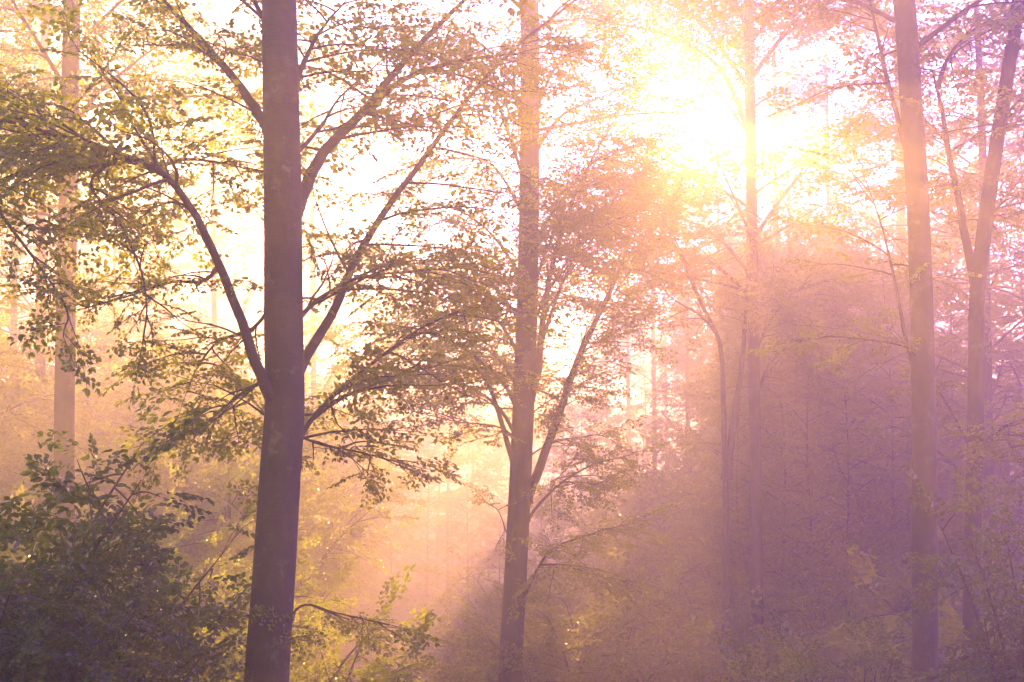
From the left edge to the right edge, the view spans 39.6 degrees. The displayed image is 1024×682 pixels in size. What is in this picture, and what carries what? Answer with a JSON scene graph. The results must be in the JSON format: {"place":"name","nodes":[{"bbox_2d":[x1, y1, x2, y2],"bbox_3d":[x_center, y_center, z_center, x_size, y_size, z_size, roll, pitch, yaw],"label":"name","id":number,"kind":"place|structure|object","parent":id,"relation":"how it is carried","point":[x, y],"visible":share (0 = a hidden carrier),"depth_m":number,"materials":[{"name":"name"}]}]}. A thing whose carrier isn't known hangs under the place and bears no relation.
{"place":"outdoors","nodes":[
{"label":"outdoors","id":0,"kind":"place"},
{"bbox_2d":[309,476,693,681],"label":"ground","id":1,"kind":"structure","parent":0,"point":[407,615],"depth_m":67.26,"materials":[{"name":"brown soil"}]},
{"bbox_2d":[0,14,140,453],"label":"beech tree","id":2,"kind":"object","parent":1,"relation":"on","point":[13,322],"visible":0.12,"depth_m":44.03,"materials":[{"name":"green plant"}]},
{"bbox_2d":[0,0,173,422],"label":"beech tree","id":3,"kind":"object","parent":1,"relation":"on","point":[41,258],"visible":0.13,"depth_m":36.16,"materials":[{"name":"green plant"}]},
{"bbox_2d":[0,501,188,681],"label":"shrub","id":4,"kind":"object","parent":1,"relation":"on","point":[14,617],"visible":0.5,"depth_m":9.29,"materials":[{"name":"green plant"}]},
{"bbox_2d":[0,548,193,681],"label":"shrub","id":5,"kind":"object","parent":1,"relation":"on","point":[99,674],"visible":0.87,"depth_m":8.63,"materials":[{"name":"green plant"}]},
{"bbox_2d":[0,0,201,452],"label":"beech tree","id":6,"kind":"object","parent":1,"relation":"on","point":[21,425],"visible":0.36,"depth_m":26.65,"materials":[{"name":"green plant"}]},
{"bbox_2d":[0,387,222,681],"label":"shrub","id":7,"kind":"object","parent":1,"relation":"on","point":[115,527],"visible":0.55,"depth_m":9.54,"materials":[{"name":"green plant"}]},
{"bbox_2d":[0,313,227,583],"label":"shrub","id":8,"kind":"object","parent":1,"relation":"on","point":[9,467],"visible":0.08,"depth_m":28.69,"materials":[{"name":"green plant"}]},
{"bbox_2d":[46,145,191,378],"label":"beech tree","id":9,"kind":"object","parent":1,"relation":"on","point":[142,267],"visible":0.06,"depth_m":50.45,"materials":[{"name":"green plant"}]},
{"bbox_2d":[0,329,239,559],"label":"shrub","id":10,"kind":"object","parent":1,"relation":"on","point":[125,384],"visible":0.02,"depth_m":32.37,"materials":[{"name":"green plant"}]},
{"bbox_2d":[0,483,251,639],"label":"shrub","id":11,"kind":"object","parent":1,"relation":"on","point":[223,571],"visible":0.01,"depth_m":20.03,"materials":[{"name":"green plant"}]},
{"bbox_2d":[2,525,250,681],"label":"shrub","id":12,"kind":"object","parent":1,"relation":"on","point":[171,576],"visible":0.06,"depth_m":14.73,"materials":[{"name":"green plant"}]},
{"bbox_2d":[0,498,257,681],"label":"shrub","id":13,"kind":"object","parent":1,"relation":"on","point":[201,649],"visible":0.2,"depth_m":10.91,"materials":[{"name":"green plant"}]},
{"bbox_2d":[0,282,263,498],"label":"shrub","id":14,"kind":"object","parent":1,"relation":"on","point":[247,376],"visible":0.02,"depth_m":37.10,"materials":[{"name":"green plant"}]},
{"bbox_2d":[9,584,270,681],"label":"shrub","id":15,"kind":"object","parent":1,"relation":"on","point":[125,660],"visible":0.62,"depth_m":9.63,"materials":[{"name":"green plant"}]},
{"bbox_2d":[0,365,311,584],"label":"shrub","id":16,"kind":"object","parent":1,"relation":"on","point":[115,439],"visible":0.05,"depth_m":27.84,"materials":[{"name":"green plant"}]},
{"bbox_2d":[72,580,250,681],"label":"shrub","id":17,"kind":"object","parent":1,"relation":"on","point":[230,643],"visible":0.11,"depth_m":11.75,"materials":[{"name":"green plant"}]},
{"bbox_2d":[0,352,326,558],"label":"shrub","id":18,"kind":"object","parent":1,"relation":"on","point":[116,393],"visible":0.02,"depth_m":30.62,"materials":[{"name":"green plant"}]},
{"bbox_2d":[0,449,329,619],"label":"shrub","id":19,"kind":"object","parent":1,"relation":"on","point":[212,552],"visible":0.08,"depth_m":23.33,"materials":[{"name":"green plant"}]},
{"bbox_2d":[0,0,332,585],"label":"beech tree","id":20,"kind":"object","parent":1,"relation":"on","point":[64,401],"visible":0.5,"depth_m":19.96,"materials":[{"name":"green plant"}]},
{"bbox_2d":[1,288,351,501],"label":"shrub","id":21,"kind":"object","parent":1,"relation":"on","point":[131,411],"visible":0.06,"depth_m":34.63,"materials":[{"name":"green plant"}]},
{"bbox_2d":[157,175,242,383],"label":"beech tree","id":22,"kind":"object","parent":1,"relation":"on","point":[207,186],"visible":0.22,"depth_m":52.09,"materials":[{"name":"green plant"}]},
{"bbox_2d":[108,4,321,367],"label":"beech tree","id":23,"kind":"object","parent":1,"relation":"on","point":[213,236],"visible":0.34,"depth_m":44.45,"materials":[{"name":"green plant"}]},
{"bbox_2d":[80,502,359,676],"bbox_3d":[-4.670,5.248,22.469,4.822,5.421,4.202,-2,-5,20],"label":"shrub","id":24,"kind":"object","parent":1,"relation":"on","point":[308,575],"visible":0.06,"depth_m":22.31,"materials":[{"name":"green plant"}]},
{"bbox_2d":[77,311,373,524],"bbox_3d":[-8.489,4.851,41.071,9.885,11.112,8.614,-1,-5,12],"label":"shrub","id":25,"kind":"object","parent":1,"relation":"on","point":[313,318],"depth_m":39.65,"materials":[{"name":"green plant"}]},
{"bbox_2d":[92,390,419,681],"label":"shrub","id":26,"kind":"object","parent":1,"relation":"on","point":[317,519],"visible":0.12,"depth_m":27.44,"materials":[{"name":"green plant"}]},
{"bbox_2d":[115,578,415,681],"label":"shrub","id":27,"kind":"object","parent":1,"relation":"on","point":[238,657],"visible":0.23,"depth_m":13.48,"materials":[{"name":"green plant"}]},
{"bbox_2d":[148,534,455,681],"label":"shrub","id":28,"kind":"object","parent":1,"relation":"on","point":[232,630],"visible":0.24,"depth_m":16.66,"materials":[{"name":"green plant"}]},
{"bbox_2d":[179,390,429,681],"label":"shrub","id":29,"kind":"object","parent":1,"relation":"on","point":[372,534],"visible":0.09,"depth_m":33.54,"materials":[{"name":"green plant"}]},
{"bbox_2d":[181,609,432,681],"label":"shrub","id":30,"kind":"object","parent":1,"relation":"on","point":[384,670],"visible":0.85,"depth_m":13.52,"materials":[{"name":"green plant"}]},
{"bbox_2d":[219,10,413,638],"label":"beech tree","id":31,"kind":"object","parent":1,"relation":"on","point":[310,220],"visible":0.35,"depth_m":46.53,"materials":[{"name":"green plant"}]},
{"bbox_2d":[0,0,635,681],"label":"beech tree","id":32,"kind":"object","parent":1,"relation":"on","point":[286,178],"visible":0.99,"depth_m":10.71,"materials":[{"name":"green plant"}]},
{"bbox_2d":[199,572,438,681],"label":"shrub","id":33,"kind":"object","parent":1,"relation":"on","point":[321,666],"visible":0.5,"depth_m":16.30,"materials":[{"name":"green plant"}]},
{"bbox_2d":[248,409,399,659],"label":"tree","id":34,"kind":"object","parent":1,"relation":"on","point":[380,464],"visible":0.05,"depth_m":39.92,"materials":[{"name":"green plant"}]},
{"bbox_2d":[303,259,374,486],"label":"beech tree","id":35,"kind":"object","parent":1,"relation":"on","point":[345,316],"visible":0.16,"depth_m":58.08,"materials":[{"name":"green plant"}]},
{"bbox_2d":[304,375,394,653],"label":"beech tree","id":36,"kind":"object","parent":1,"relation":"on","point":[346,423],"visible":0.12,"depth_m":41.52,"materials":[{"name":"green plant"}]},
{"bbox_2d":[351,432,436,632],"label":"tree","id":37,"kind":"object","parent":1,"relation":"on","point":[400,534],"visible":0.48,"depth_m":46.50,"materials":[{"name":"green plant"}]},
{"bbox_2d":[379,416,465,610],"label":"tree","id":38,"kind":"object","parent":1,"relation":"on","point":[418,559],"visible":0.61,"depth_m":54.41,"materials":[{"name":"green plant"}]},
{"bbox_2d":[392,407,480,588],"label":"tree","id":39,"kind":"object","parent":1,"relation":"on","point":[454,504],"visible":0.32,"depth_m":65.34,"materials":[{"name":"green plant"}]},
{"bbox_2d":[410,407,485,585],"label":"tree","id":40,"kind":"object","parent":1,"relation":"on","point":[455,484],"visible":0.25,"depth_m":65.49,"materials":[{"name":"green plant"}]},
{"bbox_2d":[311,584,612,681],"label":"undergrowth","id":41,"kind":"object","parent":1,"relation":"on","point":[408,607],"visible":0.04,"depth_m":45.67,"materials":[{"name":"green plant"}]},
{"bbox_2d":[427,422,507,613],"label":"tree","id":42,"kind":"object","parent":1,"relation":"on","point":[477,518],"visible":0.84,"depth_m":49.69,"materials":[{"name":"green plant"}]},
{"bbox_2d":[381,593,553,681],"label":"shrub","id":43,"kind":"object","parent":1,"relation":"on","point":[451,633],"visible":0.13,"depth_m":29.46,"materials":[{"name":"green plant"}]},
{"bbox_2d":[457,416,538,601],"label":"tree","id":44,"kind":"object","parent":1,"relation":"on","point":[483,459],"visible":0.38,"depth_m":57.49,"materials":[{"name":"green plant"}]},
{"bbox_2d":[465,403,555,564],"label":"tree","id":45,"kind":"object","parent":1,"relation":"on","point":[505,463],"visible":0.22,"depth_m":65.52,"materials":[{"name":"green plant"}]},
{"bbox_2d":[423,545,610,669],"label":"shrub","id":46,"kind":"object","parent":1,"relation":"on","point":[469,586],"visible":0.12,"depth_m":32.89,"materials":[{"name":"green plant"}]},
{"bbox_2d":[313,0,722,681],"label":"beech tree","id":47,"kind":"object","parent":1,"relation":"on","point":[605,222],"visible":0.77,"depth_m":21.79,"materials":[{"name":"green plant"}]},
{"bbox_2d":[425,591,643,681],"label":"shrub","id":48,"kind":"object","parent":1,"relation":"on","point":[437,651],"visible":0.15,"depth_m":25.84,"materials":[{"name":"green plant"}]},
{"bbox_2d":[494,409,578,594],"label":"tree","id":49,"kind":"object","parent":1,"relation":"on","point":[533,468],"visible":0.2,"depth_m":53.60,"materials":[{"name":"green plant"}]},
{"bbox_2d":[416,581,674,681],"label":"shrub","id":50,"kind":"object","parent":1,"relation":"on","point":[635,652],"visible":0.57,"depth_m":22.10,"materials":[{"name":"green plant"}]},
{"bbox_2d":[533,233,605,555],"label":"beech tree","id":51,"kind":"object","parent":1,"relation":"on","point":[553,355],"visible":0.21,"depth_m":77.99,"materials":[{"name":"green plant"}]},
{"bbox_2d":[528,395,618,570],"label":"tree","id":52,"kind":"object","parent":1,"relation":"on","point":[592,417],"visible":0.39,"depth_m":49.75,"materials":[{"name":"green plant"}]},
{"bbox_2d":[471,529,683,666],"bbox_3d":[1.463,6.718,31.580,4.183,5.132,4.794,-3,-6,30],"label":"shrub","id":53,"kind":"object","parent":1,"relation":"on","point":[493,610],"visible":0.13,"depth_m":30.90,"materials":[{"name":"green plant"}]},
{"bbox_2d":[455,559,727,681],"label":"shrub","id":54,"kind":"object","parent":1,"relation":"on","point":[672,661],"visible":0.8,"depth_m":22.38,"materials":[{"name":"green plant"}]},
{"bbox_2d":[567,395,651,562],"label":"tree","id":55,"kind":"object","parent":1,"relation":"on","point":[619,414],"visible":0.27,"depth_m":55.94,"materials":[{"name":"green plant"}]},
{"bbox_2d":[472,562,760,681],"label":"shrub","id":56,"kind":"object","parent":1,"relation":"on","point":[709,637],"visible":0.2,"depth_m":25.46,"materials":[{"name":"green plant"}]},
{"bbox_2d":[543,495,721,639],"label":"shrub","id":57,"kind":"object","parent":1,"relation":"on","point":[633,552],"visible":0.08,"depth_m":34.87,"materials":[{"name":"green plant"}]},
{"bbox_2d":[576,147,696,569],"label":"beech tree","id":58,"kind":"object","parent":1,"relation":"on","point":[628,381],"visible":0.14,"depth_m":70.12,"materials":[{"name":"green plant"}]},
{"bbox_2d":[530,424,748,613],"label":"shrub","id":59,"kind":"object","parent":1,"relation":"on","point":[595,515],"visible":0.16,"depth_m":40.84,"materials":[{"name":"green plant"}]},
{"bbox_2d":[529,534,767,681],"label":"shrub","id":60,"kind":"object","parent":1,"relation":"on","point":[675,597],"visible":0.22,"depth_m":28.53,"materials":[{"name":"green plant"}]},
{"bbox_2d":[592,75,716,494],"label":"beech tree","id":61,"kind":"object","parent":1,"relation":"on","point":[652,333],"visible":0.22,"depth_m":60.21,"materials":[{"name":"green plant"}]},
{"bbox_2d":[618,341,718,535],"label":"beech tree","id":62,"kind":"object","parent":1,"relation":"on","point":[678,425],"visible":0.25,"depth_m":52.05,"materials":[{"name":"green plant"}]},
{"bbox_2d":[598,115,745,471],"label":"beech tree","id":63,"kind":"object","parent":1,"relation":"on","point":[672,314],"visible":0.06,"depth_m":64.61,"materials":[{"name":"green plant"}]},
{"bbox_2d":[590,482,771,636],"bbox_3d":[4.811,6.512,35.557,5.178,6.354,5.935,-2,-5,19],"label":"shrub","id":64,"kind":"object","parent":1,"relation":"on","point":[652,530],"visible":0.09,"depth_m":35.34,"materials":[{"name":"green plant"}]},
{"bbox_2d":[622,73,787,459],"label":"beech tree","id":65,"kind":"object","parent":1,"relation":"on","point":[738,194],"visible":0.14,"depth_m":56.76,"materials":[{"name":"green plant"}]},
{"bbox_2d":[611,217,804,679],"bbox_3d":[3.793,2.563,26.968,3.867,11.471,3.683,0,-5,0],"label":"beech tree","id":66,"kind":"object","parent":1,"relation":"on","point":[728,444],"visible":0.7,"depth_m":27.02,"materials":[{"name":"green plant"}]},
{"bbox_2d":[650,259,770,521],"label":"beech tree","id":67,"kind":"object","parent":1,"relation":"on","point":[697,360],"visible":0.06,"depth_m":46.52,"materials":[{"name":"green plant"}]},
{"bbox_2d":[613,395,827,560],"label":"shrub","id":68,"kind":"object","parent":1,"relation":"on","point":[690,466],"visible":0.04,"depth_m":41.96,"materials":[{"name":"green plant"}]},
{"bbox_2d":[507,0,958,672],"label":"beech tree","id":69,"kind":"object","parent":1,"relation":"on","point":[747,50],"visible":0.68,"depth_m":27.86,"materials":[{"name":"green plant"}]},
{"bbox_2d":[649,334,822,675],"bbox_3d":[5.329,4.289,31.936,3.798,8.937,3.949,2,-5,-19],"label":"beech tree","id":70,"kind":"object","parent":1,"relation":"on","point":[684,441],"visible":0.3,"depth_m":31.91,"materials":[{"name":"green plant"}]},
{"bbox_2d":[634,534,843,678],"bbox_3d":[4.677,6.616,29.584,4.382,5.376,5.022,0,-5,4],"label":"shrub","id":71,"kind":"object","parent":1,"relation":"on","point":[670,579],"visible":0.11,"depth_m":29.16,"materials":[{"name":"green plant"}]},
{"bbox_2d":[636,468,878,671],"bbox_3d":[5.923,6.175,33.630,5.577,6.842,6.391,-2,-6,26],"label":"shrub","id":72,"kind":"object","parent":1,"relation":"on","point":[692,545],"visible":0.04,"depth_m":32.47,"materials":[{"name":"green plant"}]},
{"bbox_2d":[669,232,848,592],"bbox_3d":[6.357,3.076,34.609,5.038,11.403,4.846,0,-5,-1],"label":"beech tree","id":73,"kind":"object","parent":1,"relation":"on","point":[699,456],"visible":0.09,"depth_m":34.77,"materials":[{"name":"green plant"}]},
{"bbox_2d":[713,630,813,681],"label":"shrub","id":74,"kind":"object","parent":1,"relation":"on","point":[794,667],"visible":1,"depth_m":12.93,"materials":[{"name":"green plant"}]},
{"bbox_2d":[659,0,890,357],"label":"beech tree","id":75,"kind":"object","parent":1,"relation":"on","point":[775,190],"visible":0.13,"depth_m":46.59,"materials":[{"name":"green plant"}]},
{"bbox_2d":[686,624,868,681],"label":"shrub","id":76,"kind":"object","parent":1,"relation":"on","point":[719,673],"visible":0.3,"depth_m":23.53,"materials":[{"name":"green plant"}]},
{"bbox_2d":[714,72,858,278],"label":"beech tree","id":77,"kind":"object","parent":1,"relation":"on","point":[786,138],"visible":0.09,"depth_m":58.76,"materials":[{"name":"green plant"}]},
{"bbox_2d":[686,282,891,638],"bbox_3d":[5.661,3.706,30.523,4.493,10.170,4.322,-5,-7,42],"label":"beech tree","id":78,"kind":"object","parent":1,"relation":"on","point":[719,513],"visible":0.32,"depth_m":30.64,"materials":[{"name":"green plant"}]},
{"bbox_2d":[690,255,904,679],"bbox_3d":[6.138,3.388,29.991,4.630,10.478,4.453,2,-5,-20],"label":"beech tree","id":79,"kind":"object","parent":1,"relation":"on","point":[852,528],"visible":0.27,"depth_m":29.17,"materials":[{"name":"green plant"}]},
{"bbox_2d":[699,510,902,656],"bbox_3d":[6.499,6.414,29.358,5.478,5.865,4.780,2,-5,-18],"label":"shrub","id":80,"kind":"object","parent":1,"relation":"on","point":[770,587],"visible":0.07,"depth_m":28.50,"materials":[{"name":"green plant"}]},
{"bbox_2d":[702,222,907,606],"bbox_3d":[6.853,2.953,32.576,5.038,11.403,4.846,-1,-5,13],"label":"beech tree","id":81,"kind":"object","parent":1,"relation":"on","point":[854,313],"visible":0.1,"depth_m":32.73,"materials":[{"name":"green plant"}]},
{"bbox_2d":[701,572,911,681],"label":"shrub","id":82,"kind":"object","parent":1,"relation":"on","point":[753,627],"visible":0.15,"depth_m":25.16,"materials":[{"name":"green plant"}]},
{"bbox_2d":[710,5,907,380],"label":"beech tree","id":83,"kind":"object","parent":1,"relation":"on","point":[825,114],"visible":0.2,"depth_m":44.58,"materials":[{"name":"green plant"}]},
{"bbox_2d":[731,246,938,654],"bbox_3d":[6.922,3.362,28.655,4.630,10.478,4.453,2,-5,-23],"label":"beech tree","id":84,"kind":"object","parent":1,"relation":"on","point":[807,394],"visible":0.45,"depth_m":28.36,"materials":[{"name":"green plant"}]},
{"bbox_2d":[731,622,947,681],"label":"shrub","id":85,"kind":"object","parent":1,"relation":"on","point":[779,653],"visible":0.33,"depth_m":20.99,"materials":[{"name":"green plant"}]},
{"bbox_2d":[759,609,931,681],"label":"shrub","id":86,"kind":"object","parent":1,"relation":"on","point":[876,660],"visible":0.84,"depth_m":14.27,"materials":[{"name":"green plant"}]},
{"bbox_2d":[670,0,1023,681],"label":"beech tree","id":87,"kind":"object","parent":1,"relation":"on","point":[909,125],"visible":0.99,"depth_m":15.16,"materials":[{"name":"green plant"}]},
{"bbox_2d":[736,533,963,671],"bbox_3d":[6.414,6.252,26.521,4.382,5.376,5.022,-1,-5,8],"label":"shrub","id":88,"kind":"object","parent":1,"relation":"on","point":[795,625],"visible":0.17,"depth_m":26.26,"materials":[{"name":"green plant"}]},
{"bbox_2d":[736,0,1023,574],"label":"beech tree","id":89,"kind":"object","parent":1,"relation":"on","point":[989,405],"visible":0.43,"depth_m":26.90,"materials":[{"name":"green plant"}]},
{"bbox_2d":[743,0,1023,674],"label":"beech tree","id":90,"kind":"object","parent":1,"relation":"on","point":[977,259],"visible":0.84,"depth_m":16.20,"materials":[{"name":"green plant"}]},
{"bbox_2d":[766,224,1003,616],"bbox_3d":[7.616,2.989,29.692,4.715,11.094,4.902,0,-5,0],"label":"beech tree","id":91,"kind":"object","parent":1,"relation":"on","point":[859,504],"visible":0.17,"depth_m":29.61,"materials":[{"name":"green plant"}]},
{"bbox_2d":[763,459,1022,612],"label":"shrub","id":92,"kind":"object","parent":1,"relation":"on","point":[866,546],"visible":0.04,"depth_m":30.51,"materials":[{"name":"green plant"}]},
{"bbox_2d":[822,5,995,431],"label":"beech tree","id":93,"kind":"object","parent":1,"relation":"on","point":[900,175],"visible":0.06,"depth_m":44.32,"materials":[{"name":"green plant"}]},
{"bbox_2d":[812,462,1023,617],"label":"shrub","id":94,"kind":"object","parent":1,"relation":"on","point":[957,534],"visible":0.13,"depth_m":25.43,"materials":[{"name":"green plant"}]},
{"bbox_2d":[812,551,1023,681],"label":"shrub","id":95,"kind":"object","parent":1,"relation":"on","point":[895,562],"visible":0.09,"depth_m":22.86,"materials":[{"name":"green plant"}]},
{"bbox_2d":[817,544,1023,681],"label":"shrub","id":96,"kind":"object","parent":1,"relation":"on","point":[866,579],"visible":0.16,"depth_m":18.71,"materials":[{"name":"green plant"}]},
{"bbox_2d":[828,572,1018,681],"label":"shrub","id":97,"kind":"object","parent":1,"relation":"on","point":[859,596],"visible":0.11,"depth_m":21.34,"materials":[{"name":"green plant"}]},
{"bbox_2d":[823,446,1023,574],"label":"shrub","id":98,"kind":"object","parent":1,"relation":"on","point":[1017,508],"visible":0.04,"depth_m":29.85,"materials":[{"name":"green plant"}]},
{"bbox_2d":[846,0,1023,461],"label":"beech tree","id":99,"kind":"object","parent":1,"relation":"on","point":[959,306],"visible":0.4,"depth_m":27.22,"materials":[{"name":"green plant"}]},
{"bbox_2d":[857,3,1023,565],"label":"beech tree","id":100,"kind":"object","parent":1,"relation":"on","point":[1012,146],"visible":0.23,"depth_m":28.96,"materials":[{"name":"green plant"}]},
{"bbox_2d":[859,189,1023,560],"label":"beech tree","id":101,"kind":"object","parent":1,"relation":"on","point":[999,331],"visible":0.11,"depth_m":32.88,"materials":[{"name":"green plant"}]},
{"bbox_2d":[863,73,1023,520],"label":"beech tree","id":102,"kind":"object","parent":1,"relation":"on","point":[959,158],"visible":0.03,"depth_m":45.52,"materials":[{"name":"green plant"}]},
{"bbox_2d":[902,464,1023,681],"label":"shrub","id":103,"kind":"object","parent":1,"relation":"on","point":[1017,673],"visible":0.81,"depth_m":11.47,"materials":[{"name":"green plant"}]},
{"bbox_2d":[930,566,1023,681],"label":"shrub","id":104,"kind":"object","parent":1,"relation":"on","point":[990,617],"visible":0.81,"depth_m":11.15,"materials":[{"name":"green plant"}]},
{"bbox_2d":[0,0,1023,476],"label":"sky","id":105,"kind":"structure","parent":0,"point":[243,21],"materials":[{"name":"white"}]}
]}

